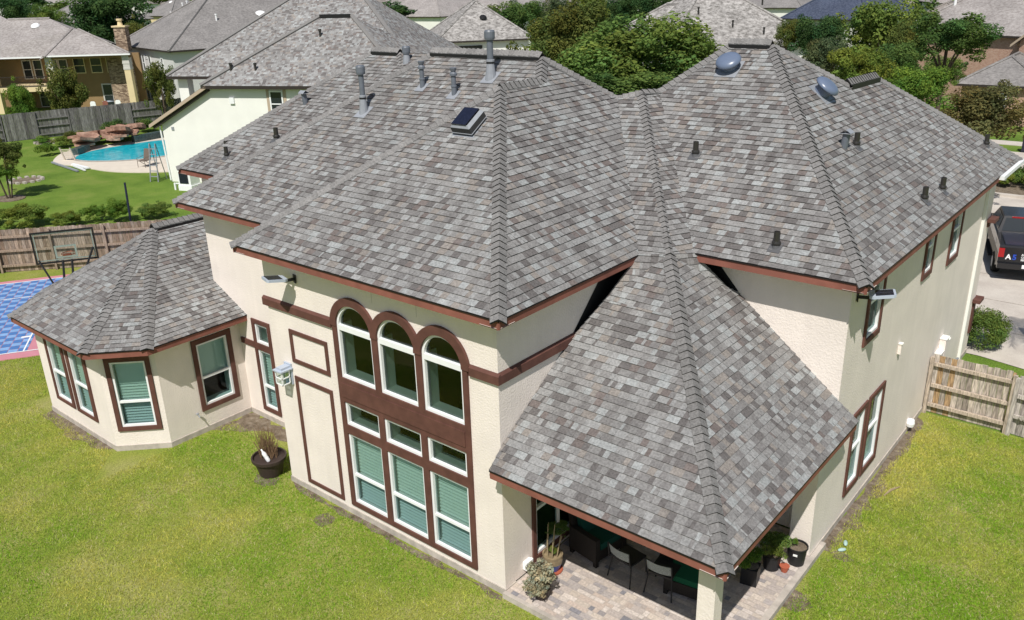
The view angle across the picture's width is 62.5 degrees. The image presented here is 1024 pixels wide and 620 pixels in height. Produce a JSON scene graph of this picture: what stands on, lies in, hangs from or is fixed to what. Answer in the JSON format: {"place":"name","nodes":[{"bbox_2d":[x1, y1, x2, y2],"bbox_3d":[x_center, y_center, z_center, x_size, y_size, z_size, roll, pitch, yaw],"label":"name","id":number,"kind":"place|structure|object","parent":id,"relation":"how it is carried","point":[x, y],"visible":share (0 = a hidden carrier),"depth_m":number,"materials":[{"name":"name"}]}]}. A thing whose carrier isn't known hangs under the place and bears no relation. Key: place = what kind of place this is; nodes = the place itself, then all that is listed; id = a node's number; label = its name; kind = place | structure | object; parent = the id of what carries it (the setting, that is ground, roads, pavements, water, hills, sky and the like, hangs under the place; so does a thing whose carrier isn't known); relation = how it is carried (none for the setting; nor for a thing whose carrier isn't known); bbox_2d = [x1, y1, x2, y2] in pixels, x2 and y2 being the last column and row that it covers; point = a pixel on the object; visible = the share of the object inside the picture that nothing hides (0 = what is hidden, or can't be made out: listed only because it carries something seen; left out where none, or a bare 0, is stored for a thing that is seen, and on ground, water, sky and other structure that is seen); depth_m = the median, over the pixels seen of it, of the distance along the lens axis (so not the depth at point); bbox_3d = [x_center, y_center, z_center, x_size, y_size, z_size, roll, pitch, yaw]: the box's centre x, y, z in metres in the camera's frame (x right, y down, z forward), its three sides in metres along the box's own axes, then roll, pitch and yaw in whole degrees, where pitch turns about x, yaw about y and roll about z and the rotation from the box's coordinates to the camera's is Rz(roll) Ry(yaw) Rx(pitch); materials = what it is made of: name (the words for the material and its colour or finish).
{"place":"outdoors","nodes":[
{"label":"outdoors","id":0,"kind":"place"},
{"bbox_2d":[0,16,147,113],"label":"house","id":1,"kind":"structure","parent":0,"point":[30,48],"depth_m":84.67,"materials":[{"name":"beige"}]},
{"bbox_2d":[101,83,114,104],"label":"window","id":2,"kind":"structure","parent":1,"relation":"in","point":[106,88],"depth_m":85.72,"materials":[{"name":"grey"}]},
{"bbox_2d":[76,140,166,160],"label":"pool water","id":3,"kind":"structure","parent":0,"point":[129,151],"depth_m":61.50,"materials":[{"name":"liquid"}]},
{"bbox_2d":[145,0,189,21],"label":"house","id":4,"kind":"structure","parent":0,"point":[163,9],"depth_m":198.05,"materials":[{"name":"grey"}]},
{"bbox_2d":[174,172,200,190],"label":"pool heater","id":5,"kind":"object","parent":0,"point":[186,182],"visible":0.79,"depth_m":49.42,"materials":[{"name":"metal"}]},
{"bbox_2d":[0,267,1023,619],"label":"lawn","id":6,"kind":"structure","parent":0,"point":[116,461],"depth_m":17.68,"materials":[{"name":"plant"}]},
{"bbox_2d":[44,410,111,448],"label":"bare soil","id":7,"kind":"structure","parent":6,"relation":"on","point":[79,430],"depth_m":22.65,"materials":[{"name":"soil"}]},
{"bbox_2d":[0,220,165,273],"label":"board fence","id":8,"kind":"object","parent":6,"relation":"on","point":[16,252],"visible":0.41,"depth_m":35.81,"materials":[{"name":"wood"}]},
{"bbox_2d":[212,412,286,441],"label":"bare soil","id":9,"kind":"structure","parent":6,"relation":"on","point":[249,421],"depth_m":22.70,"materials":[{"name":"soil"}]},
{"bbox_2d":[249,425,286,478],"bbox_3d":[-5.903,3.394,20.318,1.031,1.163,0.896,15,27,37],"label":"plant pot","id":10,"kind":"object","parent":6,"relation":"on","point":[273,467],"visible":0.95,"depth_m":20.24,"materials":[{"name":"brown"}]},
{"bbox_2d":[293,481,501,599],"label":"bare soil","id":11,"kind":"structure","parent":6,"relation":"on","point":[388,536],"depth_m":17.91,"materials":[{"name":"soil"}]},
{"bbox_2d":[782,590,811,611],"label":"bare soil","id":12,"kind":"structure","parent":6,"relation":"on","point":[788,601],"depth_m":15.76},
{"bbox_2d":[824,417,923,551],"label":"bare soil","id":13,"kind":"structure","parent":6,"relation":"on","point":[869,489],"depth_m":19.20,"materials":[{"name":"soil"}]},
{"bbox_2d":[922,354,1018,433],"bbox_3d":[11.673,2.127,21.564,1.990,1.677,0.155,15,27,37],"label":"side fence","id":14,"kind":"object","parent":6,"relation":"on","point":[967,392],"visible":1,"depth_m":21.58,"materials":[{"name":"wood"}]},
{"bbox_2d":[1005,376,1023,436],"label":"fence","id":15,"kind":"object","parent":6,"relation":"on","point":[1014,416],"depth_m":20.93,"materials":[{"name":"wood"}]},
{"bbox_2d":[0,0,1023,528],"bbox_3d":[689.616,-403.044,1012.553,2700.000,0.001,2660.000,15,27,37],"label":"ground","id":16,"kind":"structure","parent":0,"point":[58,190],"depth_m":50.41,"materials":[{"name":"plant"}]},
{"bbox_2d":[0,138,25,201],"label":"tree","id":17,"kind":"object","parent":16,"relation":"on","point":[8,155],"visible":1,"depth_m":48.19,"materials":[{"name":"green plant"}]},
{"bbox_2d":[0,0,35,18],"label":"tree","id":18,"kind":"object","parent":16,"relation":"on","point":[12,8],"visible":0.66,"depth_m":114.53,"materials":[{"name":"green plant"}]},
{"bbox_2d":[2,76,39,127],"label":"tree","id":19,"kind":"object","parent":16,"relation":"on","point":[20,98],"visible":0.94,"depth_m":70.86,"materials":[{"name":"green plant"}]},
{"bbox_2d":[0,202,49,227],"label":"shrub","id":20,"kind":"object","parent":16,"relation":"on","point":[18,211],"visible":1,"depth_m":42.16,"materials":[{"name":"green plant"}]},
{"bbox_2d":[6,175,44,184],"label":"tree ring","id":21,"kind":"object","parent":16,"relation":"on","point":[27,179],"visible":0.9,"depth_m":53.45,"materials":[{"name":"stone"}]},
{"bbox_2d":[0,274,69,360],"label":"sport court","id":22,"kind":"object","parent":16,"relation":"on","point":[25,353],"depth_m":28.64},
{"bbox_2d":[0,277,62,353],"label":"court tiles","id":23,"kind":"object","parent":22,"relation":"on","point":[15,301],"visible":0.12,"depth_m":31.64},
{"bbox_2d":[29,227,98,283],"bbox_3d":[-14.904,-0.817,28.451,1.940,3.580,2.442,-8,22,-17],"label":"basketball hoop","id":24,"kind":"object","parent":22,"relation":"on","point":[67,255],"visible":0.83,"depth_m":28.54,"materials":[{"name":"black"}]},
{"bbox_2d":[27,3,72,24],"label":"tree","id":25,"kind":"object","parent":16,"relation":"on","point":[50,12],"visible":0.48,"depth_m":111.64,"materials":[{"name":"green plant"}]},
{"bbox_2d":[36,60,89,121],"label":"tree","id":26,"kind":"object","parent":16,"relation":"on","point":[73,93],"visible":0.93,"depth_m":73.47,"materials":[{"name":"green plant"}]},
{"bbox_2d":[48,210,84,225],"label":"shrub","id":27,"kind":"object","parent":16,"relation":"on","point":[69,215],"visible":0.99,"depth_m":42.32,"materials":[{"name":"green plant"}]},
{"bbox_2d":[0,98,180,141],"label":"board fence","id":28,"kind":"object","parent":16,"relation":"on","point":[115,111],"visible":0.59,"depth_m":69.89,"materials":[{"name":"wood"}]},
{"bbox_2d":[78,204,105,220],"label":"shrub","id":29,"kind":"object","parent":16,"relation":"on","point":[97,211],"visible":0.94,"depth_m":43.04,"materials":[{"name":"green plant"}]},
{"bbox_2d":[67,123,145,146],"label":"rock waterfall","id":30,"kind":"object","parent":16,"relation":"on","point":[117,132],"visible":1,"depth_m":64.27,"materials":[{"name":"stone"}]},
{"bbox_2d":[64,0,154,44],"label":"tree","id":31,"kind":"object","parent":16,"relation":"on","point":[98,18],"visible":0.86,"depth_m":99.63,"materials":[{"name":"green plant"}]},
{"bbox_2d":[53,138,167,172],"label":"pool deck","id":32,"kind":"structure","parent":16,"relation":"on","point":[129,166],"depth_m":57.58,"materials":[{"name":"concrete"}]},
{"bbox_2d":[131,131,163,142],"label":"raised wall","id":33,"kind":"structure","parent":32,"relation":"on","point":[146,136],"depth_m":66.21,"materials":[{"name":"stone"}]},
{"bbox_2d":[100,197,133,221],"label":"shrub","id":34,"kind":"object","parent":16,"relation":"on","point":[116,209],"visible":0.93,"depth_m":42.72,"materials":[{"name":"green plant"}]},
{"bbox_2d":[135,200,175,216],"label":"shrub","id":35,"kind":"object","parent":16,"relation":"on","point":[150,209],"visible":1,"depth_m":43.47,"materials":[{"name":"green plant"}]},
{"bbox_2d":[142,60,176,113],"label":"tree","id":36,"kind":"object","parent":16,"relation":"on","point":[159,84],"visible":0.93,"depth_m":71.68,"materials":[{"name":"green plant"}]},
{"bbox_2d":[115,0,282,108],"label":"house","id":37,"kind":"structure","parent":16,"relation":"on","point":[182,34],"depth_m":84.87,"materials":[{"name":"grey"}]},
{"bbox_2d":[149,0,460,181],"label":"house","id":38,"kind":"structure","parent":16,"relation":"on","point":[275,56],"depth_m":50.02,"materials":[{"name":"white paint"}]},
{"bbox_2d":[269,91,283,109],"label":"window","id":39,"kind":"structure","parent":38,"relation":"in","point":[276,97],"depth_m":48.27,"materials":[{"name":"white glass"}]},
{"bbox_2d":[382,0,415,14],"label":"tree","id":40,"kind":"object","parent":16,"relation":"on","point":[398,8],"visible":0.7,"depth_m":148.35,"materials":[{"name":"green plant"}]},
{"bbox_2d":[394,0,470,29],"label":"house","id":41,"kind":"structure","parent":16,"relation":"on","point":[429,14],"depth_m":147.94,"materials":[{"name":"grey"}]},
{"bbox_2d":[430,0,530,49],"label":"house","id":42,"kind":"structure","parent":16,"relation":"on","point":[468,24],"depth_m":82.85,"materials":[{"name":"grey"}]},
{"bbox_2d":[460,0,541,45],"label":"house","id":43,"kind":"structure","parent":16,"relation":"on","point":[492,2],"depth_m":148.76,"materials":[{"name":"grey"}]},
{"bbox_2d":[7,30,1023,619],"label":"house","id":44,"kind":"structure","parent":16,"relation":"on","point":[515,310],"depth_m":17.11,"materials":[{"name":"paint"}]},
{"bbox_2d":[42,338,75,408],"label":"window","id":45,"kind":"structure","parent":44,"relation":"in","point":[55,356],"depth_m":22.79,"materials":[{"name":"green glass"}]},
{"bbox_2d":[63,349,98,422],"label":"window","id":46,"kind":"structure","parent":44,"relation":"in","point":[77,370],"depth_m":22.04,"materials":[{"name":"green glass"}]},
{"bbox_2d":[102,356,162,431],"bbox_3d":[-9.494,2.036,21.268,1.090,2.045,0.405,-3,21,-4],"label":"window","id":47,"kind":"structure","parent":44,"relation":"in","point":[130,382],"depth_m":21.20,"materials":[{"name":"clear glass"}]},
{"bbox_2d":[190,328,240,411],"bbox_3d":[-7.945,1.541,22.360,0.405,2.000,1.140,15,27,37],"label":"window","id":48,"kind":"structure","parent":44,"relation":"in","point":[212,354],"depth_m":22.31,"materials":[{"name":"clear glass"}]},
{"bbox_2d":[250,318,272,351],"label":"window","id":49,"kind":"structure","parent":44,"relation":"in","point":[260,330],"depth_m":22.01,"materials":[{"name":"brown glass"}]},
{"bbox_2d":[254,345,281,416],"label":"window","id":50,"kind":"structure","parent":44,"relation":"in","point":[265,358],"depth_m":22.50,"materials":[{"name":"green glass"}]},
{"bbox_2d":[261,274,295,283],"bbox_3d":[-4.775,-0.607,17.345,0.640,0.236,0.360,-15,25,-31],"label":"solar floodlight","id":51,"kind":"object","parent":44,"relation":"attached to","point":[274,278],"visible":1,"depth_m":17.23,"materials":[{"name":"white"}]},
{"bbox_2d":[272,361,293,385],"bbox_3d":[-5.046,1.440,18.636,0.300,0.500,0.330,15,27,37],"label":"wall lantern","id":52,"kind":"object","parent":44,"relation":"attached to","point":[285,370],"depth_m":18.61,"materials":[{"name":"white"}]},
{"bbox_2d":[337,307,386,389],"bbox_3d":[-3.006,0.671,16.980,1.110,1.705,0.378,15,27,37],"label":"window","id":53,"kind":"structure","parent":44,"relation":"in","point":[345,329],"depth_m":17.27,"materials":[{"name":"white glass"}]},
{"bbox_2d":[345,402,379,437],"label":"window","id":54,"kind":"structure","parent":44,"relation":"in","point":[354,418],"depth_m":17.76,"materials":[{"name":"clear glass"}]},
{"bbox_2d":[349,434,387,517],"bbox_3d":[-2.924,3.476,18.077,1.110,1.760,0.372,15,27,37],"label":"window","id":55,"kind":"structure","parent":44,"relation":"in","point":[367,463],"depth_m":18.15,"materials":[{"name":"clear glass"}]},
{"bbox_2d":[385,419,421,456],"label":"window","id":56,"kind":"structure","parent":44,"relation":"in","point":[394,436],"depth_m":17.02,"materials":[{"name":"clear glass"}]},
{"bbox_2d":[377,320,430,405],"bbox_3d":[-2.072,0.927,16.256,1.110,1.705,0.378,15,27,37],"label":"window","id":57,"kind":"structure","parent":44,"relation":"in","point":[386,344],"depth_m":16.53,"materials":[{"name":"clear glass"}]},
{"bbox_2d":[388,452,427,538],"bbox_3d":[-1.989,3.732,17.352,1.110,1.760,0.372,15,27,37],"label":"window","id":58,"kind":"structure","parent":44,"relation":"in","point":[406,477],"depth_m":17.42,"materials":[{"name":"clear glass"}]},
{"bbox_2d":[422,335,464,424],"bbox_3d":[-1.144,1.185,15.539,1.090,1.695,0.378,15,27,37],"label":"window","id":59,"kind":"structure","parent":44,"relation":"in","point":[430,359],"depth_m":15.80,"materials":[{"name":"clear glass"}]},
{"bbox_2d":[428,437,466,476],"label":"window","id":60,"kind":"structure","parent":44,"relation":"in","point":[436,454],"depth_m":16.30,"materials":[{"name":"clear glass"}]},
{"bbox_2d":[430,471,471,561],"bbox_3d":[-1.062,3.985,16.634,1.090,1.760,0.372,15,27,37],"label":"window","id":61,"kind":"structure","parent":44,"relation":"in","point":[450,499],"depth_m":16.69,"materials":[{"name":"clear glass"}]},
{"bbox_2d":[531,497,569,562],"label":"window","id":62,"kind":"structure","parent":44,"relation":"in","point":[537,551],"depth_m":16.61,"materials":[{"name":"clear glass"}]},
{"bbox_2d":[842,400,868,497],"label":"window","id":63,"kind":"structure","parent":44,"relation":"in","point":[856,441],"depth_m":17.97,"materials":[{"name":"clear glass"}]},
{"bbox_2d":[859,380,886,476],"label":"window","id":64,"kind":"structure","parent":44,"relation":"in","point":[876,400],"depth_m":18.80,"materials":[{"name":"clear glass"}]},
{"bbox_2d":[861,276,887,347],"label":"window","id":65,"kind":"structure","parent":44,"relation":"in","point":[874,311],"depth_m":16.93,"materials":[{"name":"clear glass"}]},
{"bbox_2d":[857,289,896,301],"bbox_3d":[6.690,-0.248,15.496,0.638,0.236,0.359,5,22,17],"label":"solar floodlight","id":66,"kind":"object","parent":44,"relation":"attached to","point":[883,294],"visible":0.94,"depth_m":15.41,"materials":[{"name":"white"}]},
{"bbox_2d":[920,234,937,281],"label":"window","id":67,"kind":"structure","parent":44,"relation":"in","point":[930,249],"depth_m":19.43,"materials":[{"name":"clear glass"}]},
{"bbox_2d":[946,210,965,265],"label":"window","id":68,"kind":"structure","parent":44,"relation":"in","point":[957,226],"depth_m":21.29,"materials":[{"name":"clear glass"}]},
{"bbox_2d":[491,0,548,31],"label":"tree","id":69,"kind":"object","parent":16,"relation":"on","point":[519,15],"visible":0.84,"depth_m":85.19,"materials":[{"name":"green plant"}]},
{"bbox_2d":[536,0,578,20],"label":"tree","id":70,"kind":"object","parent":16,"relation":"on","point":[553,4],"visible":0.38,"depth_m":97.68,"materials":[{"name":"green plant"}]},
{"bbox_2d":[506,0,617,71],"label":"tree","id":71,"kind":"object","parent":16,"relation":"on","point":[559,35],"visible":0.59,"depth_m":53.84,"materials":[{"name":"green plant"}]},
{"bbox_2d":[605,0,631,32],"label":"tree","id":72,"kind":"object","parent":16,"relation":"on","point":[613,8],"visible":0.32,"depth_m":109.46,"materials":[{"name":"green plant"}]},
{"bbox_2d":[579,66,685,94],"bbox_3d":[6.223,-7.875,40.253,7.778,7.227,6.872,0,21,5],"label":"tree","id":73,"kind":"object","parent":16,"relation":"on","point":[609,81],"visible":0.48,"depth_m":37.72,"materials":[{"name":"green plant"}]},
{"bbox_2d":[616,0,661,21],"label":"tree","id":74,"kind":"object","parent":16,"relation":"on","point":[641,6],"visible":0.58,"depth_m":108.74,"materials":[{"name":"green plant"}]},
{"bbox_2d":[555,11,723,81],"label":"tree","id":75,"kind":"object","parent":16,"relation":"on","point":[622,47],"visible":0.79,"depth_m":40.36,"materials":[{"name":"green plant"}]},
{"bbox_2d":[629,2,678,66],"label":"house","id":76,"kind":"structure","parent":16,"relation":"on","point":[666,8],"depth_m":69.94,"materials":[{"name":"grey metal"}]},
{"bbox_2d":[642,0,810,64],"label":"house","id":77,"kind":"structure","parent":16,"relation":"on","point":[725,20],"depth_m":66.74,"materials":[{"name":"grey metal"}]},
{"bbox_2d":[773,18,801,50],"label":"tree","id":78,"kind":"object","parent":16,"relation":"on","point":[786,31],"visible":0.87,"depth_m":56.05,"materials":[{"name":"green plant"}]},
{"bbox_2d":[787,13,845,54],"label":"tree","id":79,"kind":"object","parent":16,"relation":"on","point":[829,26],"visible":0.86,"depth_m":53.18,"materials":[{"name":"green plant"}]},
{"bbox_2d":[801,35,847,71],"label":"tree","id":80,"kind":"object","parent":16,"relation":"on","point":[818,53],"visible":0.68,"depth_m":46.59,"materials":[{"name":"green plant"}]},
{"bbox_2d":[780,0,921,46],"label":"house","id":81,"kind":"structure","parent":16,"relation":"on","point":[816,10],"depth_m":102.03,"materials":[{"name":"blue metal"}]},
{"bbox_2d":[826,34,898,80],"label":"tree","id":82,"kind":"object","parent":16,"relation":"on","point":[850,61],"visible":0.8,"depth_m":44.35,"materials":[{"name":"green plant"}]},
{"bbox_2d":[836,0,939,66],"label":"tree","id":83,"kind":"object","parent":16,"relation":"on","point":[870,26],"visible":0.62,"depth_m":53.36,"materials":[{"name":"green plant"}]},
{"bbox_2d":[860,42,921,83],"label":"tree","id":84,"kind":"object","parent":16,"relation":"on","point":[902,58],"visible":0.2,"depth_m":46.96,"materials":[{"name":"green plant"}]},
{"bbox_2d":[885,18,929,57],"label":"tree","id":85,"kind":"object","parent":16,"relation":"on","point":[905,34],"visible":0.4,"depth_m":51.88,"materials":[{"name":"green plant"}]},
{"bbox_2d":[884,62,962,108],"bbox_3d":[19.414,-8.475,41.377,3.870,6.819,3.419,-14,25,-29],"label":"tree","id":86,"kind":"object","parent":16,"relation":"on","point":[922,86],"visible":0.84,"depth_m":39.78,"materials":[{"name":"green plant"}]},
{"bbox_2d":[920,55,967,97],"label":"tree","id":87,"kind":"object","parent":16,"relation":"on","point":[955,79],"visible":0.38,"depth_m":60.29,"materials":[{"name":"green plant"}]},
{"bbox_2d":[904,12,1004,110],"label":"tree","id":88,"kind":"object","parent":16,"relation":"on","point":[946,35],"visible":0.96,"depth_m":47.10,"materials":[{"name":"green plant"}]},
{"bbox_2d":[935,79,1023,139],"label":"tree","id":89,"kind":"object","parent":16,"relation":"on","point":[979,109],"visible":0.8,"depth_m":37.93,"materials":[{"name":"green plant"}]},
{"bbox_2d":[955,51,1023,126],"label":"house","id":90,"kind":"structure","parent":16,"relation":"on","point":[1010,67],"depth_m":62.56,"materials":[{"name":"grey metal"}]},
{"bbox_2d":[995,181,1023,194],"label":"dry grass","id":91,"kind":"structure","parent":16,"relation":"on","point":[1014,188],"depth_m":44.72,"materials":[{"name":"plant"}]},
{"bbox_2d":[502,524,825,619],"bbox_3d":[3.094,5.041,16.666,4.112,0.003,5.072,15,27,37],"label":"patio paving","id":92,"kind":"structure","parent":0,"point":[596,602],"depth_m":15.91,"materials":[{"name":"stone"}]},
{"bbox_2d":[522,557,555,600],"bbox_3d":[0.532,5.031,15.739,0.611,0.830,0.686,15,27,37],"label":"potted shrub","id":93,"kind":"object","parent":92,"relation":"on","point":[539,583],"visible":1,"depth_m":15.67,"materials":[{"name":"beige plant"}]},
{"bbox_2d":[542,520,569,575],"bbox_3d":[0.859,4.579,16.431,0.546,1.150,0.464,-5,22,-9],"label":"potted plant","id":94,"kind":"object","parent":92,"relation":"on","point":[553,554],"visible":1,"depth_m":16.38,"materials":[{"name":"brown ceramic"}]},
{"bbox_2d":[568,513,626,567],"bbox_3d":[1.698,4.424,17.001,0.900,0.980,0.840,-19,27,-37],"label":"armchair","id":95,"kind":"object","parent":92,"relation":"on","point":[588,540],"visible":0.69,"depth_m":16.80,"materials":[{"name":"wicker"}]},
{"bbox_2d":[607,542,647,588],"bbox_3d":[2.212,4.790,16.236,0.634,0.833,0.584,-20,28,-39],"label":"dining chair","id":96,"kind":"object","parent":92,"relation":"on","point":[629,556],"visible":0.96,"depth_m":16.14,"materials":[{"name":"black"}]},
{"bbox_2d":[643,557,681,602],"bbox_3d":[2.844,4.925,15.842,0.584,0.833,0.634,12,25,31],"label":"dining chair","id":97,"kind":"object","parent":92,"relation":"on","point":[664,568],"visible":0.95,"depth_m":15.68,"materials":[{"name":"black"}]},
{"bbox_2d":[663,559,698,599],"bbox_3d":[3.367,5.091,15.884,0.840,0.460,0.640,11,25,30],"label":"outdoor sofa","id":98,"kind":"object","parent":92,"relation":"on","point":[685,581],"visible":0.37,"depth_m":15.68,"materials":[{"name":"fabric"}]},
{"bbox_2d":[739,546,764,587],"bbox_3d":[4.518,4.843,16.051,0.470,0.740,0.672,10,24,28],"label":"square pot","id":99,"kind":"object","parent":92,"relation":"on","point":[750,565],"visible":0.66,"depth_m":15.95,"materials":[{"name":"black"}]},
{"bbox_2d":[758,531,793,571],"bbox_3d":[5.101,4.675,16.361,0.625,0.796,0.777,10,24,28],"label":"potted plant","id":100,"kind":"object","parent":92,"relation":"on","point":[773,555],"visible":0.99,"depth_m":16.27,"materials":[{"name":"black"}]},
{"bbox_2d":[787,537,808,566],"bbox_3d":[5.593,4.726,16.556,0.416,0.532,0.416,10,24,28],"label":"nursery pot","id":101,"kind":"object","parent":92,"relation":"on","point":[797,552],"visible":0.99,"depth_m":16.47,"materials":[{"name":"black"}]},
{"bbox_2d":[749,0,810,16],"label":"house","id":102,"kind":"structure","parent":0,"point":[779,8],"depth_m":141.69,"materials":[{"name":"grey"}]},
{"bbox_2d":[777,414,1023,619],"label":"grass","id":103,"kind":"structure","parent":0,"point":[935,502],"depth_m":17.46,"materials":[{"name":"green plant"}]},
{"bbox_2d":[916,0,1023,106],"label":"house","id":104,"kind":"structure","parent":0,"point":[1008,15],"depth_m":68.72,"materials":[{"name":"brown metal"}]},
{"bbox_2d":[966,196,1023,368],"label":"driveway","id":105,"kind":"structure","parent":0,"point":[994,287],"depth_m":29.62,"materials":[{"name":"concrete"}]},
{"bbox_2d":[967,305,1013,350],"bbox_3d":[14.504,0.508,25.951,1.554,1.243,1.517,14,26,34],"label":"shrub","id":106,"kind":"object","parent":105,"relation":"on","point":[993,324],"visible":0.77,"depth_m":25.57,"materials":[{"name":"green plant"}]},
{"bbox_2d":[985,206,1023,271],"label":"pickup truck","id":107,"kind":"object","parent":105,"relation":"on","point":[1004,245],"visible":0.89,"depth_m":32.38,"materials":[{"name":"black paint"}]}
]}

